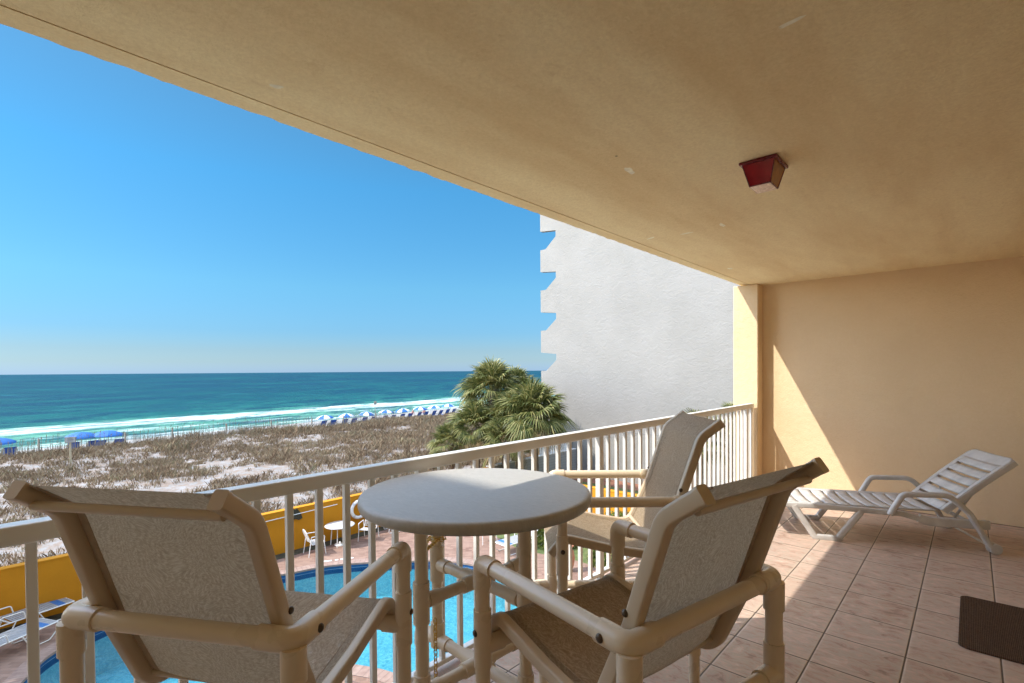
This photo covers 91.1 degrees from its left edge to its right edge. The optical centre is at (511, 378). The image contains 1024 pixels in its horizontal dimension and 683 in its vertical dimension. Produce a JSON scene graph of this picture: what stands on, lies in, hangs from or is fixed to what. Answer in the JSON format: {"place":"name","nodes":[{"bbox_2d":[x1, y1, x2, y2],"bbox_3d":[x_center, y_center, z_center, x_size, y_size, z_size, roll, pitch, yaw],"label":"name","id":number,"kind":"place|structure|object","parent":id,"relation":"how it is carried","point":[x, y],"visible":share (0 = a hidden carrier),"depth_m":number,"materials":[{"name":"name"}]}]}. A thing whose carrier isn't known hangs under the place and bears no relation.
{"place":"outdoors","nodes":[
{"label":"outdoors","id":0,"kind":"place"},
{"bbox_2d":[0,408,543,565],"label":"dunes","id":1,"kind":"structure","parent":0,"point":[168,485],"depth_m":30.89,"materials":[{"name":"white sand"}]},
{"bbox_2d":[0,438,15,444],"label":"beach umbrella","id":2,"kind":"object","parent":1,"relation":"on","point":[4,441],"visible":0.94,"depth_m":39.74,"materials":[{"name":"blue fabric"}]},
{"bbox_2d":[3,447,16,454],"bbox_3d":[-40.355,6.034,40.261,1.464,1.284,0.829,0,1,34],"label":"beach chair","id":3,"kind":"object","parent":1,"relation":"on","point":[10,450],"visible":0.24,"depth_m":39.95,"materials":[{"name":"blue fabric"}]},
{"bbox_2d":[65,437,75,464],"bbox_3d":[-29.008,4.899,33.019,0.540,2.180,0.165,-1,1,-44],"label":"dune sign","id":4,"kind":"object","parent":1,"relation":"on","point":[69,440],"visible":0.97,"depth_m":33.00,"materials":[{"name":"white wood"}]},
{"bbox_2d":[67,441,79,448],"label":"beach chair","id":5,"kind":"object","parent":1,"relation":"on","point":[74,443],"visible":0.18,"depth_m":42.66,"materials":[{"name":"blue fabric"}]},
{"bbox_2d":[66,432,93,442],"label":"beach umbrella","id":6,"kind":"object","parent":1,"relation":"on","point":[78,434],"visible":0.77,"depth_m":42.94,"materials":[{"name":"blue fabric"}]},
{"bbox_2d":[84,440,97,446],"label":"beach chair","id":7,"kind":"object","parent":1,"relation":"on","point":[91,442],"visible":0.15,"depth_m":43.41,"materials":[{"name":"blue fabric"}]},
{"bbox_2d":[95,430,123,436],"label":"beach umbrella","id":8,"kind":"object","parent":1,"relation":"on","point":[110,433],"visible":0.92,"depth_m":43.89,"materials":[{"name":"blue fabric"}]},
{"bbox_2d":[2,414,378,456],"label":"sand fence","id":9,"kind":"object","parent":1,"relation":"on","point":[172,434],"visible":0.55,"depth_m":43.50,"materials":[{"name":"brown wood"}]},
{"bbox_2d":[0,406,450,456],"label":"sea oats","id":10,"kind":"object","parent":1,"relation":"on","point":[225,429],"visible":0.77,"depth_m":44.30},
{"bbox_2d":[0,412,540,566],"bbox_3d":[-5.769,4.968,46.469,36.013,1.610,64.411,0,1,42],"label":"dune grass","id":11,"kind":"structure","parent":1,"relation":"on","point":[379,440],"depth_m":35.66,"materials":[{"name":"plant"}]},
{"bbox_2d":[316,415,333,419],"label":"beach umbrella","id":12,"kind":"object","parent":1,"relation":"on","point":[323,417],"visible":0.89,"depth_m":59.98,"materials":[{"name":"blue fabric"}]},
{"bbox_2d":[338,413,354,417],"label":"beach umbrella","id":13,"kind":"object","parent":1,"relation":"on","point":[344,415],"visible":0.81,"depth_m":61.91,"materials":[{"name":"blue fabric"}]},
{"bbox_2d":[360,412,374,415],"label":"beach umbrella","id":14,"kind":"object","parent":1,"relation":"on","point":[363,413],"visible":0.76,"depth_m":64.07,"materials":[{"name":"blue fabric"}]},
{"bbox_2d":[379,410,392,414],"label":"beach umbrella","id":15,"kind":"object","parent":1,"relation":"on","point":[386,411],"visible":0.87,"depth_m":66.53,"materials":[{"name":"blue fabric"}]},
{"bbox_2d":[395,408,409,412],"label":"beach umbrella","id":16,"kind":"object","parent":1,"relation":"on","point":[403,410],"visible":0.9,"depth_m":68.86,"materials":[{"name":"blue fabric"}]},
{"bbox_2d":[413,407,426,409],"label":"beach umbrella","id":17,"kind":"object","parent":1,"relation":"on","point":[419,408],"visible":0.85,"depth_m":71.56,"materials":[{"name":"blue fabric"}]},
{"bbox_2d":[428,405,440,410],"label":"beach umbrella","id":18,"kind":"object","parent":1,"relation":"on","point":[434,407],"visible":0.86,"depth_m":74.00,"materials":[{"name":"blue fabric"}]},
{"bbox_2d":[442,404,454,408],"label":"beach umbrella","id":19,"kind":"object","parent":1,"relation":"on","point":[448,405],"visible":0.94,"depth_m":76.72,"materials":[{"name":"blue fabric"}]},
{"bbox_2d":[426,420,470,470],"bbox_3d":[-3.158,3.868,25.468,2.731,3.491,2.679,0,1,42],"label":"palm tree","id":20,"kind":"object","parent":1,"relation":"on","point":[442,432],"visible":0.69,"depth_m":25.17,"materials":[{"name":"green plant"}]},
{"bbox_2d":[444,398,499,467],"bbox_3d":[-1.913,3.296,26.044,3.610,4.597,3.691,0,1,42],"label":"palm tree","id":21,"kind":"object","parent":1,"relation":"on","point":[472,413],"visible":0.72,"depth_m":25.34,"materials":[{"name":"green plant"}]},
{"bbox_2d":[452,355,524,463],"bbox_3d":[-1.062,2.130,27.517,4.330,7.037,4.359,0,1,42],"label":"palm tree","id":22,"kind":"object","parent":1,"relation":"on","point":[491,373],"visible":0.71,"depth_m":26.98,"materials":[{"name":"green plant"}]},
{"bbox_2d":[481,364,539,417],"bbox_3d":[0.159,2.330,29.016,3.862,6.456,3.856,0,1,42],"label":"palm tree","id":23,"kind":"object","parent":1,"relation":"on","point":[520,372],"visible":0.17,"depth_m":28.63,"materials":[{"name":"green plant"}]},
{"bbox_2d":[477,389,546,468],"bbox_3d":[0.045,2.993,25.994,4.204,5.217,3.840,0,1,42],"label":"palm tree","id":24,"kind":"object","parent":1,"relation":"on","point":[496,406],"visible":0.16,"depth_m":25.48,"materials":[{"name":"green plant"}]},
{"bbox_2d":[486,443,575,471],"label":"boardwalk wall","id":25,"kind":"structure","parent":1,"relation":"on","point":[552,462],"depth_m":28.36,"materials":[{"name":"grey"}]},
{"bbox_2d":[0,371,554,451],"bbox_3d":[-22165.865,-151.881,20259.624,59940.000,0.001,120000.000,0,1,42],"label":"sea","id":26,"kind":"structure","parent":0,"point":[40,406],"depth_m":145.45,"materials":[{"name":"liquid"}]},
{"bbox_2d":[0,24,555,374],"label":"sky","id":27,"kind":"structure","parent":0,"point":[149,225],"materials":[{"name":"blue"}]},
{"bbox_2d":[0,529,595,682],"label":"pool deck","id":28,"kind":"structure","parent":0,"point":[13,657],"depth_m":16.81,"materials":[{"name":"pink brick"}]},
{"bbox_2d":[0,618,58,646],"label":"pool lounger","id":29,"kind":"object","parent":28,"relation":"on","point":[20,630],"visible":0.74,"depth_m":11.39,"materials":[{"name":"white paint"}]},
{"bbox_2d":[0,598,74,640],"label":"pool lounger","id":30,"kind":"object","parent":28,"relation":"on","point":[22,612],"visible":0.59,"depth_m":12.35,"materials":[{"name":"white plastic"}]},
{"bbox_2d":[0,527,386,633],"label":"planting strip","id":31,"kind":"object","parent":28,"relation":"on","point":[278,557],"depth_m":17.46,"materials":[{"name":"soil"}]},
{"bbox_2d":[3,556,531,682],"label":"swimming pool","id":32,"kind":"structure","parent":28,"relation":"in","point":[110,666],"depth_m":13.72,"materials":[{"name":"liquid"}]},
{"bbox_2d":[302,529,325,557],"bbox_3d":[-6.776,5.529,17.171,0.657,0.895,0.595,-1,1,-40],"label":"pool chair","id":33,"kind":"object","parent":28,"relation":"on","point":[307,537],"visible":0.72,"depth_m":17.12,"materials":[{"name":"white paint"}]},
{"bbox_2d":[324,520,354,547],"bbox_3d":[-6.177,5.591,18.040,1.040,0.731,1.040,0,1,42],"label":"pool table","id":34,"kind":"object","parent":28,"relation":"on","point":[335,525],"visible":0.84,"depth_m":17.95,"materials":[{"name":"white plastic"}]},
{"bbox_2d":[358,519,378,539],"bbox_3d":[-5.313,5.494,18.652,0.595,0.895,0.657,0,1,7],"label":"pool chair","id":35,"kind":"object","parent":28,"relation":"on","point":[364,528],"visible":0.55,"depth_m":18.75,"materials":[{"name":"white plastic"}]},
{"bbox_2d":[495,530,541,555],"bbox_3d":[0.264,5.505,17.536,1.838,0.808,0.676,-1,1,-43],"label":"pool lounger","id":36,"kind":"object","parent":28,"relation":"on","point":[513,539],"visible":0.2,"depth_m":17.23,"materials":[{"name":"white plastic"}]},
{"bbox_2d":[0,0,1023,682],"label":"balcony","id":37,"kind":"structure","parent":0,"point":[866,256],"depth_m":2.52,"materials":[{"name":"beige paint"}]},
{"bbox_2d":[3,480,412,682],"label":"patio chair","id":38,"kind":"object","parent":37,"relation":"on","point":[183,586],"visible":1,"depth_m":1.16,"materials":[{"name":"beige fabric"}]},
{"bbox_2d":[0,403,753,682],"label":"balcony railing","id":39,"kind":"object","parent":37,"relation":"on","point":[29,534],"visible":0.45,"depth_m":2.52,"materials":[{"name":"metal"}]},
{"bbox_2d":[358,468,590,682],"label":"patio table","id":40,"kind":"object","parent":37,"relation":"on","point":[523,504],"visible":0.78,"depth_m":1.83,"materials":[{"name":"beige plastic"}]},
{"bbox_2d":[427,536,446,677],"bbox_3d":[-0.292,1.047,2.156,0.213,0.836,0.581,-1,1,-12],"label":"table leg","id":41,"kind":"object","parent":40,"relation":"attached to","point":[434,542],"visible":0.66,"depth_m":2.11,"materials":[{"name":"beige plastic"}]},
{"bbox_2d":[534,410,725,682],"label":"patio chair","id":42,"kind":"object","parent":37,"relation":"on","point":[667,475],"visible":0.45,"depth_m":2.43,"materials":[{"name":"beige fabric"}]},
{"bbox_2d":[473,457,828,682],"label":"patio chair","id":43,"kind":"object","parent":37,"relation":"on","point":[705,572],"visible":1,"depth_m":1.30,"materials":[{"name":"beige fabric"}]},
{"bbox_2d":[739,153,787,193],"bbox_3d":[1.259,-1.013,2.514,0.173,0.120,0.207,0,1,42],"label":"ceiling lamp","id":44,"kind":"object","parent":37,"relation":"attached to","point":[764,174],"visible":1,"depth_m":2.46,"materials":[{"name":"red glass"}]},
{"bbox_2d":[786,449,1017,554],"bbox_3d":[3.256,1.025,4.590,1.864,0.769,0.768,0,1,17],"label":"chaise longue","id":45,"kind":"object","parent":37,"relation":"on","point":[926,493],"visible":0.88,"depth_m":4.36,"materials":[{"name":"white plastic"}]},
{"bbox_2d":[958,596,1023,664],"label":"door mat","id":46,"kind":"object","parent":37,"relation":"on","point":[991,628],"depth_m":2.87,"materials":[{"name":"brown fabric"}]},
{"bbox_2d":[495,480,637,566],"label":"lawn","id":47,"kind":"structure","parent":0,"point":[575,550],"depth_m":17.57,"materials":[{"name":"green plant"}]},
{"bbox_2d":[478,416,529,469],"bbox_3d":[-0.430,3.669,24.628,2.822,3.881,3.018,0,1,42],"label":"palm tree","id":48,"kind":"object","parent":47,"relation":"on","point":[496,428],"visible":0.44,"depth_m":24.21,"materials":[{"name":"green plant"}]},
{"bbox_2d":[492,375,579,470],"bbox_3d":[1.002,2.677,25.038,4.430,5.863,4.596,0,1,42],"label":"palm tree","id":49,"kind":"object","parent":47,"relation":"on","point":[536,395],"visible":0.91,"depth_m":24.20,"materials":[{"name":"green plant"}]},
{"bbox_2d":[537,528,577,549],"bbox_3d":[1.565,5.435,17.941,1.694,1.127,1.768,0,1,42],"label":"hedge plant","id":50,"kind":"object","parent":47,"relation":"on","point":[540,538],"visible":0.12,"depth_m":17.66,"materials":[{"name":"green plant"}]},
{"bbox_2d":[484,467,637,515],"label":"garden wall","id":51,"kind":"structure","parent":47,"relation":"on","point":[612,492],"depth_m":19.72,"materials":[{"name":"yellow paint"}]},
{"bbox_2d":[586,550,611,567],"bbox_3d":[3.058,5.558,16.137,1.370,0.967,1.467,0,1,42],"label":"hedge plant","id":52,"kind":"object","parent":47,"relation":"on","point":[594,557],"visible":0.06,"depth_m":15.86,"materials":[{"name":"green plant"}]},
{"bbox_2d":[573,478,637,490],"bbox_3d":[14.882,5.795,18.848,31.400,0.001,1.700,0,1,42],"label":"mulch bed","id":53,"kind":"object","parent":47,"relation":"on","point":[612,483],"depth_m":27.51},
{"bbox_2d":[712,401,732,481],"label":"palm tree","id":54,"kind":"object","parent":53,"relation":"on","point":[727,404],"visible":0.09,"depth_m":22.55,"materials":[{"name":"green plant"}]},
{"bbox_2d":[605,510,628,516],"bbox_3d":[3.976,5.420,18.559,1.792,1.179,1.850,0,1,42],"label":"hedge plant","id":55,"kind":"object","parent":47,"relation":"on","point":[613,513],"visible":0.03,"depth_m":18.66,"materials":[{"name":"green plant"}]},
{"bbox_2d":[540,215,740,486],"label":"apartment building","id":56,"kind":"structure","parent":47,"relation":"on","point":[630,334],"depth_m":27.60,"materials":[{"name":"grey paint"}]},
{"bbox_2d":[683,408,732,484],"bbox_3d":[8.382,3.510,22.410,2.994,4.528,3.339,0,1,42],"label":"palm tree","id":57,"kind":"object","parent":47,"relation":"on","point":[707,451],"visible":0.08,"depth_m":22.30,"materials":[{"name":"green plant"}]},
{"bbox_2d":[572,545,574,571],"bbox_3d":[1.757,5.531,15.528,0.380,0.810,0.380,0,1,42],"label":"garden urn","id":58,"kind":"object","parent":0,"point":[573,557],"visible":0.2,"depth_m":15.42,"materials":[{"name":"ceramic"}]},
{"label":"ground","id":59,"kind":"structure","parent":0,"visible":0},
{"bbox_2d":[0,492,380,628],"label":"garden wall","id":60,"kind":"structure","parent":59,"relation":"on","point":[58,578],"depth_m":13.13,"materials":[{"name":"yellow paint"}]},
{"bbox_2d":[293,508,301,519],"bbox_3d":[-7.510,4.704,17.537,0.040,0.460,0.390,0,1,42],"label":"wall ornament","id":61,"kind":"object","parent":60,"relation":"attached to","point":[297,516],"depth_m":17.54,"materials":[{"name":"brown metal"}]},
{"bbox_2d":[265,504,336,521],"bbox_3d":[-7.412,4.706,17.657,0.084,0.098,2.701,0,1,42],"label":"rescue pole","id":62,"kind":"object","parent":60,"relation":"attached to","point":[299,513],"visible":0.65,"depth_m":17.59,"materials":[{"name":"white paint"}]},
{"bbox_2d":[350,500,361,518],"bbox_3d":[-5.862,4.993,19.269,0.132,0.744,0.744,0,1,42],"label":"life ring","id":63,"kind":"object","parent":60,"relation":"attached to","point":[353,515],"visible":0.57,"depth_m":19.06,"materials":[{"name":"white paint"}]}
]}

